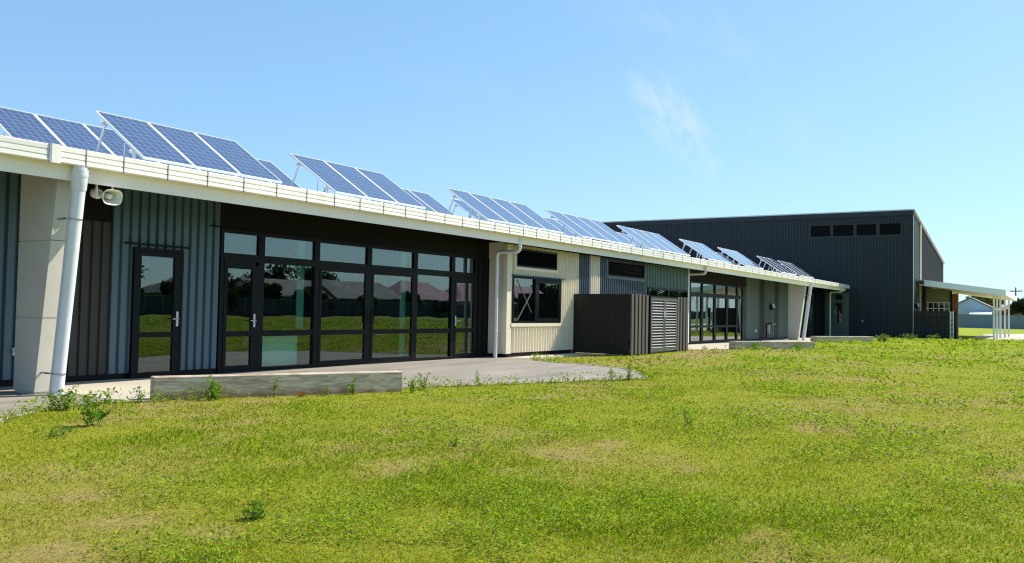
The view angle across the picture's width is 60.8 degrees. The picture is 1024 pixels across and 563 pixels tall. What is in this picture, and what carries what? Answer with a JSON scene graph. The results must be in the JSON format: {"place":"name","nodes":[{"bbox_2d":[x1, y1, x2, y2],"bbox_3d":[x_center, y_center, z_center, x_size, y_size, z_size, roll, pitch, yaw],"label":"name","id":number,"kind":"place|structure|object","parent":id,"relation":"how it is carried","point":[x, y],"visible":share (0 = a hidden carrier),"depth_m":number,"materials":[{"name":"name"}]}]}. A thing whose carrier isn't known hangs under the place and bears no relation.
{"place":"outdoors","nodes":[
{"label":"outdoors","id":0,"kind":"place"},
{"bbox_2d":[0,357,647,417],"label":"asphalt patio","id":1,"kind":"structure","parent":0,"point":[495,369],"depth_m":17.95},
{"bbox_2d":[0,406,63,421],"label":"patio kerb","id":2,"kind":"structure","parent":1,"relation":"on","point":[24,414],"depth_m":9.91,"materials":[{"name":"concrete"}]},
{"bbox_2d":[534,360,649,377],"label":"patio kerb","id":3,"kind":"structure","parent":1,"relation":"on","point":[590,365],"depth_m":21.01,"materials":[{"name":"concrete"}]},
{"bbox_2d":[0,328,1023,562],"bbox_3d":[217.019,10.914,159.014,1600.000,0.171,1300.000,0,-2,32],"label":"lawn","id":4,"kind":"structure","parent":0,"point":[967,333],"depth_m":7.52,"materials":[{"name":"plant"}]},
{"bbox_2d":[33,425,72,437],"bbox_3d":[-4.439,1.464,8.535,0.353,0.139,0.349,0,-2,32],"label":"weed plant","id":5,"kind":"object","parent":4,"relation":"on","point":[51,433],"visible":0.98,"depth_m":8.48,"materials":[{"name":"green plant"}]},
{"bbox_2d":[45,384,78,409],"bbox_3d":[-5.394,1.382,10.408,0.458,0.330,0.349,0,-2,32],"label":"weed plant","id":6,"kind":"object","parent":4,"relation":"on","point":[66,405],"visible":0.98,"depth_m":10.42,"materials":[{"name":"green plant"}]},
{"bbox_2d":[73,386,115,425],"bbox_3d":[-4.438,1.326,9.207,0.358,0.430,0.415,0,-2,32],"label":"weed plant","id":7,"kind":"object","parent":4,"relation":"on","point":[100,415],"visible":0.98,"depth_m":9.20,"materials":[{"name":"green plant"}]},
{"bbox_2d":[64,378,158,402],"bbox_3d":[-5.084,1.675,13.284,4.150,0.105,3.120,0,-2,32],"label":"concrete pad","id":8,"kind":"object","parent":4,"relation":"on","point":[126,386],"visible":0.22,"depth_m":13.12,"materials":[{"name":"beige concrete"}]},
{"bbox_2d":[132,386,145,402],"bbox_3d":[-4.864,1.474,11.383,0.177,0.230,0.161,2,-2,-19],"label":"weed plant","id":9,"kind":"object","parent":4,"relation":"on","point":[141,396],"visible":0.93,"depth_m":11.36,"materials":[{"name":"green plant"}]},
{"bbox_2d":[205,375,222,399],"bbox_3d":[-4.011,1.458,11.808,0.251,0.371,0.331,3,-2,-36],"label":"weed plant","id":10,"kind":"object","parent":4,"relation":"on","point":[213,391],"visible":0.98,"depth_m":11.80,"materials":[{"name":"green plant"}]},
{"bbox_2d":[238,498,273,519],"bbox_3d":[-1.659,1.485,5.654,0.213,0.165,0.206,0,-2,32],"label":"weed plant","id":11,"kind":"object","parent":4,"relation":"on","point":[253,513],"visible":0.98,"depth_m":5.63,"materials":[{"name":"green plant"}]},
{"bbox_2d":[269,377,280,396],"bbox_3d":[-3.352,1.497,12.303,0.166,0.297,0.134,0,-2,32],"label":"weed plant","id":12,"kind":"object","parent":4,"relation":"on","point":[274,392],"visible":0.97,"depth_m":12.30,"materials":[{"name":"green plant"}]},
{"bbox_2d":[150,371,402,401],"bbox_3d":[-3.292,1.529,12.659,3.636,0.385,0.240,2,-2,-32],"label":"timber seat","id":13,"kind":"object","parent":4,"relation":"on","point":[290,384],"visible":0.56,"depth_m":12.49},
{"bbox_2d":[346,378,356,394],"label":"weed plant","id":14,"kind":"object","parent":4,"relation":"on","point":[352,390],"visible":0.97,"depth_m":12.96,"materials":[{"name":"green plant"}]},
{"bbox_2d":[407,378,416,392],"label":"weed plant","id":15,"kind":"object","parent":4,"relation":"on","point":[411,385],"visible":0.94,"depth_m":13.38,"materials":[{"name":"green plant"}]},
{"bbox_2d":[417,372,429,390],"bbox_3d":[-1.413,1.587,13.829,0.205,0.297,0.204,-1,-3,44],"label":"weed plant","id":16,"kind":"object","parent":4,"relation":"on","point":[421,382],"visible":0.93,"depth_m":13.82,"materials":[{"name":"green plant"}]},
{"bbox_2d":[0,135,849,395],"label":"classroom building","id":17,"kind":"structure","parent":4,"relation":"on","point":[165,270],"depth_m":17.81,"materials":[{"name":"metal"}]},
{"bbox_2d":[90,184,122,205],"bbox_3d":[-5.828,-1.232,12.432,0.526,0.312,0.288,0,-2,32],"label":"horn speaker","id":18,"kind":"object","parent":17,"relation":"attached to","point":[112,196],"visible":1,"depth_m":12.40},
{"bbox_2d":[0,107,300,187],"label":"solar array","id":19,"kind":"object","parent":17,"relation":"on","point":[35,127],"visible":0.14,"depth_m":17.11,"materials":[{"name":"blue glass"}]},
{"bbox_2d":[127,247,183,378],"bbox_3d":[-6.181,0.550,15.205,0.185,2.240,0.982,0,-2,32],"label":"door","id":20,"kind":"structure","parent":17,"relation":"in","point":[175,335],"depth_m":15.22,"materials":[{"name":"black metal"}]},
{"bbox_2d":[95,110,281,183],"bbox_3d":[-5.808,-2.372,15.912,1.415,1.027,3.136,0,-2,32],"label":"solar array","id":21,"kind":"object","parent":17,"relation":"on","point":[146,141],"visible":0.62,"depth_m":15.67,"materials":[{"name":"blue glass"}]},
{"bbox_2d":[216,256,261,372],"bbox_3d":[-5.238,0.642,16.797,0.180,2.200,1.005,0,-2,32],"label":"door","id":22,"kind":"structure","parent":17,"relation":"in","point":[255,265],"depth_m":16.80,"materials":[{"name":"black metal"}]},
{"bbox_2d":[219,228,262,258],"bbox_3d":[-5.245,-0.724,16.864,0.090,0.535,1.005,0,-2,32],"label":"transom window","id":23,"kind":"structure","parent":17,"relation":"in","point":[259,238],"depth_m":16.85,"materials":[{"name":"black metal"}]},
{"bbox_2d":[242,336,296,366],"bbox_3d":[-5.011,1.436,18.126,0.510,0.688,1.050,0,-2,32],"label":"cabinet","id":24,"kind":"object","parent":17,"relation":"on","point":[279,350],"visible":0.56,"depth_m":17.96,"materials":[{"name":"teal plastic"}]},
{"bbox_2d":[259,259,317,370],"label":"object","id":25,"kind":"structure","parent":17,"relation":"in","point":[312,332],"depth_m":18.06,"materials":[{"name":"black metal"}]},
{"bbox_2d":[262,232,317,263],"bbox_3d":[-4.575,-0.675,17.939,0.090,0.535,1.530,0,-2,32],"label":"transom window","id":26,"kind":"structure","parent":17,"relation":"in","point":[314,241],"depth_m":17.97,"materials":[{"name":"black metal"}]},
{"bbox_2d":[295,240,304,327],"bbox_3d":[-4.481,0.035,18.479,0.069,1.915,0.280,0,-2,32],"label":"curtain","id":27,"kind":"object","parent":17,"relation":"hanging from","point":[299,303],"visible":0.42,"depth_m":18.44,"materials":[{"name":"teal fabric"}]},
{"bbox_2d":[315,264,369,366],"bbox_3d":[-3.729,0.754,19.233,0.162,2.200,1.670,0,-2,32],"label":"door","id":28,"kind":"structure","parent":17,"relation":"in","point":[321,267],"depth_m":19.20,"materials":[{"name":"metal"}]},
{"bbox_2d":[317,239,369,267],"bbox_3d":[-3.729,-0.613,19.296,0.090,0.535,1.670,0,-2,32],"label":"transom window","id":29,"kind":"structure","parent":17,"relation":"in","point":[367,246],"depth_m":19.32,"materials":[{"name":"black metal"}]},
{"bbox_2d":[289,153,425,208],"bbox_3d":[-3.429,-2.196,19.727,1.415,1.027,3.156,0,-2,32],"label":"solar array","id":30,"kind":"object","parent":17,"relation":"on","point":[349,181],"visible":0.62,"depth_m":19.49,"materials":[{"name":"blue glass"}]},
{"bbox_2d":[368,268,415,363],"bbox_3d":[-2.838,0.819,20.662,0.162,2.200,1.700,0,-2,32],"label":"door","id":31,"kind":"structure","parent":17,"relation":"in","point":[373,271],"depth_m":20.63,"materials":[{"name":"black glass"}]},
{"bbox_2d":[370,245,416,270],"bbox_3d":[-2.838,-0.547,20.724,0.090,0.535,1.700,0,-2,32],"label":"transom window","id":32,"kind":"structure","parent":17,"relation":"in","point":[413,262],"depth_m":20.75,"materials":[{"name":"black metal"}]},
{"bbox_2d":[342,188,455,215],"bbox_3d":[-3.196,-2.401,25.713,1.414,0.957,4.157,0,-2,32],"label":"solar array","id":33,"kind":"object","parent":17,"relation":"on","point":[429,202],"visible":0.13,"depth_m":26.82,"materials":[{"name":"blue glass"}]},
{"bbox_2d":[398,251,406,356],"bbox_3d":[-2.681,0.553,21.366,0.069,2.685,0.280,0,-2,32],"label":"curtain","id":34,"kind":"object","parent":17,"relation":"hanging from","point":[402,301],"visible":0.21,"depth_m":21.33,"materials":[{"name":"teal fabric"}]},
{"bbox_2d":[414,271,453,360],"bbox_3d":[-2.000,0.883,22.065,0.100,2.200,1.570,0,-2,32],"label":"window","id":35,"kind":"structure","parent":17,"relation":"in","point":[448,330],"depth_m":22.37,"materials":[{"name":"black metal"}]},
{"bbox_2d":[416,250,453,273],"bbox_3d":[-1.973,-0.484,22.111,0.090,0.535,1.570,0,-2,32],"label":"transom window","id":36,"kind":"structure","parent":17,"relation":"in","point":[451,256],"depth_m":22.19,"materials":[{"name":"black metal"}]},
{"bbox_2d":[452,274,476,358],"bbox_3d":[-1.263,0.934,23.171,0.180,2.200,1.090,0,-2,32],"label":"door","id":37,"kind":"structure","parent":17,"relation":"in","point":[466,279],"depth_m":23.22,"materials":[{"name":"black glass"}]},
{"bbox_2d":[454,254,476,275],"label":"transom window","id":38,"kind":"structure","parent":17,"relation":"in","point":[474,258],"depth_m":23.37,"materials":[{"name":"black metal"}]},
{"bbox_2d":[446,188,562,233],"bbox_3d":[-0.132,-1.954,25.014,1.415,1.027,4.247,0,-2,32],"label":"solar array","id":39,"kind":"object","parent":17,"relation":"on","point":[491,209],"visible":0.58,"depth_m":24.69,"materials":[{"name":"blue glass"}]},
{"bbox_2d":[449,198,590,239],"bbox_3d":[0.627,-2.120,31.844,1.414,0.957,8.217,0,-2,32],"label":"solar array","id":40,"kind":"object","parent":17,"relation":"on","point":[558,224],"visible":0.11,"depth_m":30.14,"materials":[{"name":"blue glass"}]},
{"bbox_2d":[514,248,557,272],"bbox_3d":[0.673,-0.588,25.280,0.160,0.600,2.455,0,-2,32],"label":"louvre window","id":41,"kind":"structure","parent":17,"relation":"in","point":[528,260],"depth_m":25.24,"materials":[{"name":"black glass"}]},
{"bbox_2d":[512,276,560,322],"bbox_3d":[0.701,0.543,25.267,0.130,1.310,2.750,0,-2,32],"label":"window","id":42,"kind":"structure","parent":17,"relation":"in","point":[535,281],"depth_m":25.21,"materials":[{"name":"black metal"}]},
{"bbox_2d":[545,209,634,246],"bbox_3d":[2.692,-1.746,29.542,1.415,1.027,4.187,0,-2,32],"label":"solar array","id":43,"kind":"object","parent":17,"relation":"on","point":[590,228],"visible":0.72,"depth_m":29.24,"materials":[{"name":"blue glass"}]},
{"bbox_2d":[606,260,644,281],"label":"louvre window","id":44,"kind":"structure","parent":17,"relation":"in","point":[619,270],"depth_m":30.45,"materials":[{"name":"metal"}]},
{"bbox_2d":[599,232,656,250],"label":"solar array","id":45,"kind":"object","parent":17,"relation":"on","point":[628,237],"visible":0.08,"depth_m":39.87,"materials":[{"name":"blue glass"}]},
{"bbox_2d":[616,225,689,255],"bbox_3d":[5.592,-1.533,34.192,1.415,1.027,4.256,0,-2,32],"label":"solar array","id":46,"kind":"object","parent":17,"relation":"on","point":[654,241],"visible":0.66,"depth_m":33.88,"materials":[{"name":"blue glass"}]},
{"bbox_2d":[647,287,687,297],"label":"window","id":47,"kind":"structure","parent":17,"relation":"in","point":[666,290],"depth_m":33.75,"materials":[{"name":"black metal"}]},
{"bbox_2d":[688,293,689,343],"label":"window","id":48,"kind":"structure","parent":17,"relation":"in","point":[689,293],"depth_m":37.39,"materials":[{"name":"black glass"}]},
{"bbox_2d":[690,293,702,343],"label":"window","id":49,"kind":"structure","parent":17,"relation":"in","point":[699,326],"depth_m":38.54,"materials":[{"name":"black metal"}]},
{"bbox_2d":[691,281,702,293],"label":"transom window","id":50,"kind":"structure","parent":17,"relation":"in","point":[701,283],"depth_m":38.54,"materials":[{"name":"black glass"}]},
{"bbox_2d":[679,239,730,263],"bbox_3d":[8.689,-1.305,39.159,1.415,1.027,3.172,0,-2,32],"label":"solar array","id":51,"kind":"object","parent":17,"relation":"on","point":[703,250],"visible":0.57,"depth_m":38.95,"materials":[{"name":"blue glass"}]},
{"bbox_2d":[702,294,714,342],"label":"window","id":52,"kind":"structure","parent":17,"relation":"in","point":[709,296],"depth_m":39.90,"materials":[{"name":"black glass"}]},
{"bbox_2d":[703,282,715,294],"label":"transom window","id":53,"kind":"structure","parent":17,"relation":"in","point":[714,285],"depth_m":39.89,"materials":[{"name":"black glass"}]},
{"bbox_2d":[698,252,738,265],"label":"solar array","id":54,"kind":"object","parent":17,"relation":"on","point":[723,256],"visible":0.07,"depth_m":51.20,"materials":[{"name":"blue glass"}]},
{"bbox_2d":[715,284,726,295],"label":"transom window","id":55,"kind":"structure","parent":17,"relation":"in","point":[716,284],"depth_m":41.15,"materials":[{"name":"black glass"}]},
{"bbox_2d":[715,295,726,342],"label":"window","id":56,"kind":"structure","parent":17,"relation":"in","point":[716,296],"depth_m":41.45,"materials":[{"name":"black glass"}]},
{"bbox_2d":[727,296,736,341],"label":"window","id":57,"kind":"structure","parent":17,"relation":"in","point":[728,297],"depth_m":42.63,"materials":[{"name":"black glass"}]},
{"bbox_2d":[727,285,737,296],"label":"transom window","id":58,"kind":"structure","parent":17,"relation":"in","point":[736,287],"depth_m":42.62,"materials":[{"name":"black glass"}]},
{"bbox_2d":[737,286,742,296],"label":"transom window","id":59,"kind":"structure","parent":17,"relation":"in","point":[741,287],"depth_m":43.73,"materials":[{"name":"black glass"}]},
{"bbox_2d":[737,297,742,340],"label":"window","id":60,"kind":"structure","parent":17,"relation":"in","point":[741,333],"depth_m":43.70,"materials":[{"name":"black glass"}]},
{"bbox_2d":[717,247,762,268],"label":"solar array","id":61,"kind":"object","parent":17,"relation":"on","point":[741,259],"visible":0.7,"depth_m":43.31,"materials":[{"name":"blue glass"}]},
{"bbox_2d":[766,323,775,337],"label":"drinking tap","id":62,"kind":"object","parent":17,"relation":"attached to","point":[767,329],"visible":1,"depth_m":47.44,"materials":[{"name":"silver metal"}]},
{"bbox_2d":[757,256,795,274],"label":"solar array","id":63,"kind":"object","parent":17,"relation":"on","point":[776,266],"visible":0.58,"depth_m":48.89,"materials":[{"name":"blue glass"}]},
{"bbox_2d":[777,260,813,277],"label":"solar array","id":64,"kind":"object","parent":17,"relation":"on","point":[795,269],"visible":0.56,"depth_m":52.46,"materials":[{"name":"blue glass"}]},
{"bbox_2d":[800,291,807,336],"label":"window","id":65,"kind":"structure","parent":17,"relation":"in","point":[805,302],"depth_m":54.64,"materials":[{"name":"black glass"}]},
{"bbox_2d":[808,292,815,336],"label":"window","id":66,"kind":"structure","parent":17,"relation":"in","point":[812,310],"depth_m":56.43,"materials":[{"name":"black glass"}]},
{"bbox_2d":[0,346,1023,562],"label":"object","id":67,"kind":"object","parent":4,"relation":"on","point":[702,352],"visible":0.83,"depth_m":9.87,"materials":[{"name":"plant"}]},
{"bbox_2d":[508,353,588,359],"bbox_3d":[1.120,2.202,25.330,0.650,0.106,3.690,0,-2,32],"label":"mowing strip","id":68,"kind":"object","parent":4,"relation":"on","point":[559,355],"visible":0.47,"depth_m":25.32,"materials":[{"name":"concrete"}]},
{"bbox_2d":[607,368,616,381],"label":"weed plant","id":69,"kind":"object","parent":4,"relation":"on","point":[612,375],"visible":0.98,"depth_m":16.28,"materials":[{"name":"green plant"}]},
{"bbox_2d":[626,361,633,380],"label":"weed plant","id":70,"kind":"object","parent":4,"relation":"on","point":[629,372],"visible":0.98,"depth_m":16.61,"materials":[{"name":"green plant"}]},
{"bbox_2d":[573,294,688,355],"bbox_3d":[4.038,1.419,28.650,2.000,1.909,4.864,0,-2,32],"label":"bin enclosure","id":71,"kind":"object","parent":4,"relation":"on","point":[608,324],"visible":0.94,"depth_m":26.84,"materials":[{"name":"metal"}]},
{"bbox_2d":[682,409,692,423],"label":"weed plant","id":72,"kind":"object","parent":4,"relation":"on","point":[687,417],"visible":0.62,"depth_m":10.33,"materials":[{"name":"green plant"}]},
{"bbox_2d":[752,341,761,349],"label":"weed plant","id":73,"kind":"object","parent":4,"relation":"on","point":[756,345],"visible":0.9,"depth_m":31.54,"materials":[{"name":"green plant"}]},
{"bbox_2d":[592,209,944,337],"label":"hall building","id":74,"kind":"structure","parent":4,"relation":"on","point":[880,262],"depth_m":58.85,"materials":[{"name":"grey metal"}]},
{"bbox_2d":[834,302,845,335],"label":"door","id":75,"kind":"structure","parent":74,"relation":"in","point":[839,307],"depth_m":58.59,"materials":[{"name":"grey glass"}]},
{"bbox_2d":[809,222,901,238],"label":"louvre window","id":76,"kind":"structure","parent":74,"relation":"in","point":[889,229],"depth_m":58.30,"materials":[{"name":"black glass"}]},
{"bbox_2d":[729,341,814,348],"bbox_3d":[9.744,2.443,32.601,3.714,0.410,0.400,2,-2,-23],"label":"timber seat","id":77,"kind":"object","parent":4,"relation":"on","point":[768,344],"visible":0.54,"depth_m":32.36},
{"bbox_2d":[790,342,802,348],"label":"weed plant","id":78,"kind":"object","parent":4,"relation":"on","point":[797,346],"visible":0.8,"depth_m":32.35,"materials":[{"name":"green plant"}]},
{"bbox_2d":[874,334,889,341],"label":"weed plant","id":79,"kind":"object","parent":4,"relation":"on","point":[884,337],"visible":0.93,"depth_m":44.92,"materials":[{"name":"green plant"}]},
{"bbox_2d":[899,333,917,338],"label":"weed plant","id":80,"kind":"object","parent":4,"relation":"on","point":[907,335],"visible":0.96,"depth_m":51.68,"materials":[{"name":"green plant"}]},
{"bbox_2d":[913,311,949,338],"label":"screen fence","id":81,"kind":"object","parent":4,"relation":"on","point":[925,324],"visible":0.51,"depth_m":55.52,"materials":[{"name":"black metal"}]},
{"bbox_2d":[926,289,958,336],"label":"annex wall","id":82,"kind":"structure","parent":4,"relation":"on","point":[937,300],"depth_m":61.27,"materials":[{"name":"brown"}]},
{"bbox_2d":[926,302,949,314],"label":"window frame","id":83,"kind":"structure","parent":82,"relation":"in","point":[927,308],"depth_m":61.37,"materials":[{"name":"white paint"}]},
{"bbox_2d":[950,311,953,338],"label":"gate","id":84,"kind":"structure","parent":4,"relation":"on","point":[953,324],"depth_m":54.90,"materials":[{"name":"grey metal"}]},
{"bbox_2d":[954,311,956,338],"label":"gate screen","id":85,"kind":"object","parent":4,"relation":"on","point":[955,324],"visible":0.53,"depth_m":54.80,"materials":[{"name":"black metal"}]},
{"bbox_2d":[959,297,998,313],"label":"neighbour house","id":86,"kind":"structure","parent":4,"relation":"on","point":[968,305],"depth_m":151.69,"materials":[{"name":"grey tile"}]},
{"bbox_2d":[969,312,991,314],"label":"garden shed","id":87,"kind":"structure","parent":4,"relation":"on","point":[983,313],"depth_m":148.59,"materials":[{"name":"white metal"}]},
{"bbox_2d":[965,295,1003,307],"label":"garden tree","id":88,"kind":"object","parent":4,"relation":"on","point":[988,301],"visible":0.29,"depth_m":176.59,"materials":[{"name":"green plant"}]},
{"bbox_2d":[959,314,1023,328],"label":"boundary fence","id":89,"kind":"object","parent":4,"relation":"on","point":[978,321],"visible":0.12,"depth_m":137.21,"materials":[{"name":"metal"}]},
{"bbox_2d":[1002,309,1015,314],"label":"garden shrub","id":90,"kind":"object","parent":4,"relation":"on","point":[1012,311],"visible":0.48,"depth_m":147.52,"materials":[{"name":"green plant"}]},
{"bbox_2d":[998,303,1022,314],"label":"neighbour house","id":91,"kind":"structure","parent":4,"relation":"on","point":[1002,308],"depth_m":162.75,"materials":[{"name":"brick"}]},
{"bbox_2d":[1010,298,1023,314],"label":"garden tree","id":92,"kind":"object","parent":4,"relation":"on","point":[1018,305],"visible":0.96,"depth_m":147.71,"materials":[{"name":"green plant"}]},
{"bbox_2d":[0,0,1023,306],"label":"sky","id":93,"kind":"structure","parent":0,"point":[598,110],"materials":[{"name":"blue"}]},
{"bbox_2d":[688,337,809,349],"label":"concrete path","id":94,"kind":"structure","parent":0,"point":[719,345],"depth_m":37.52,"materials":[{"name":"beige concrete"}]},
{"bbox_2d":[810,336,873,341],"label":"timber seat","id":95,"kind":"object","parent":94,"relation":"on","point":[842,338],"visible":0.55,"depth_m":43.48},
{"bbox_2d":[973,334,1023,339],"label":"path","id":96,"kind":"structure","parent":0,"point":[1013,336],"depth_m":65.33,"materials":[{"name":"concrete"}]},
{"bbox_2d":[918,279,1016,338],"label":"covered walkway","id":97,"kind":"structure","parent":96,"relation":"on","point":[999,294],"depth_m":57.80,"materials":[{"name":"metal"}]}
]}

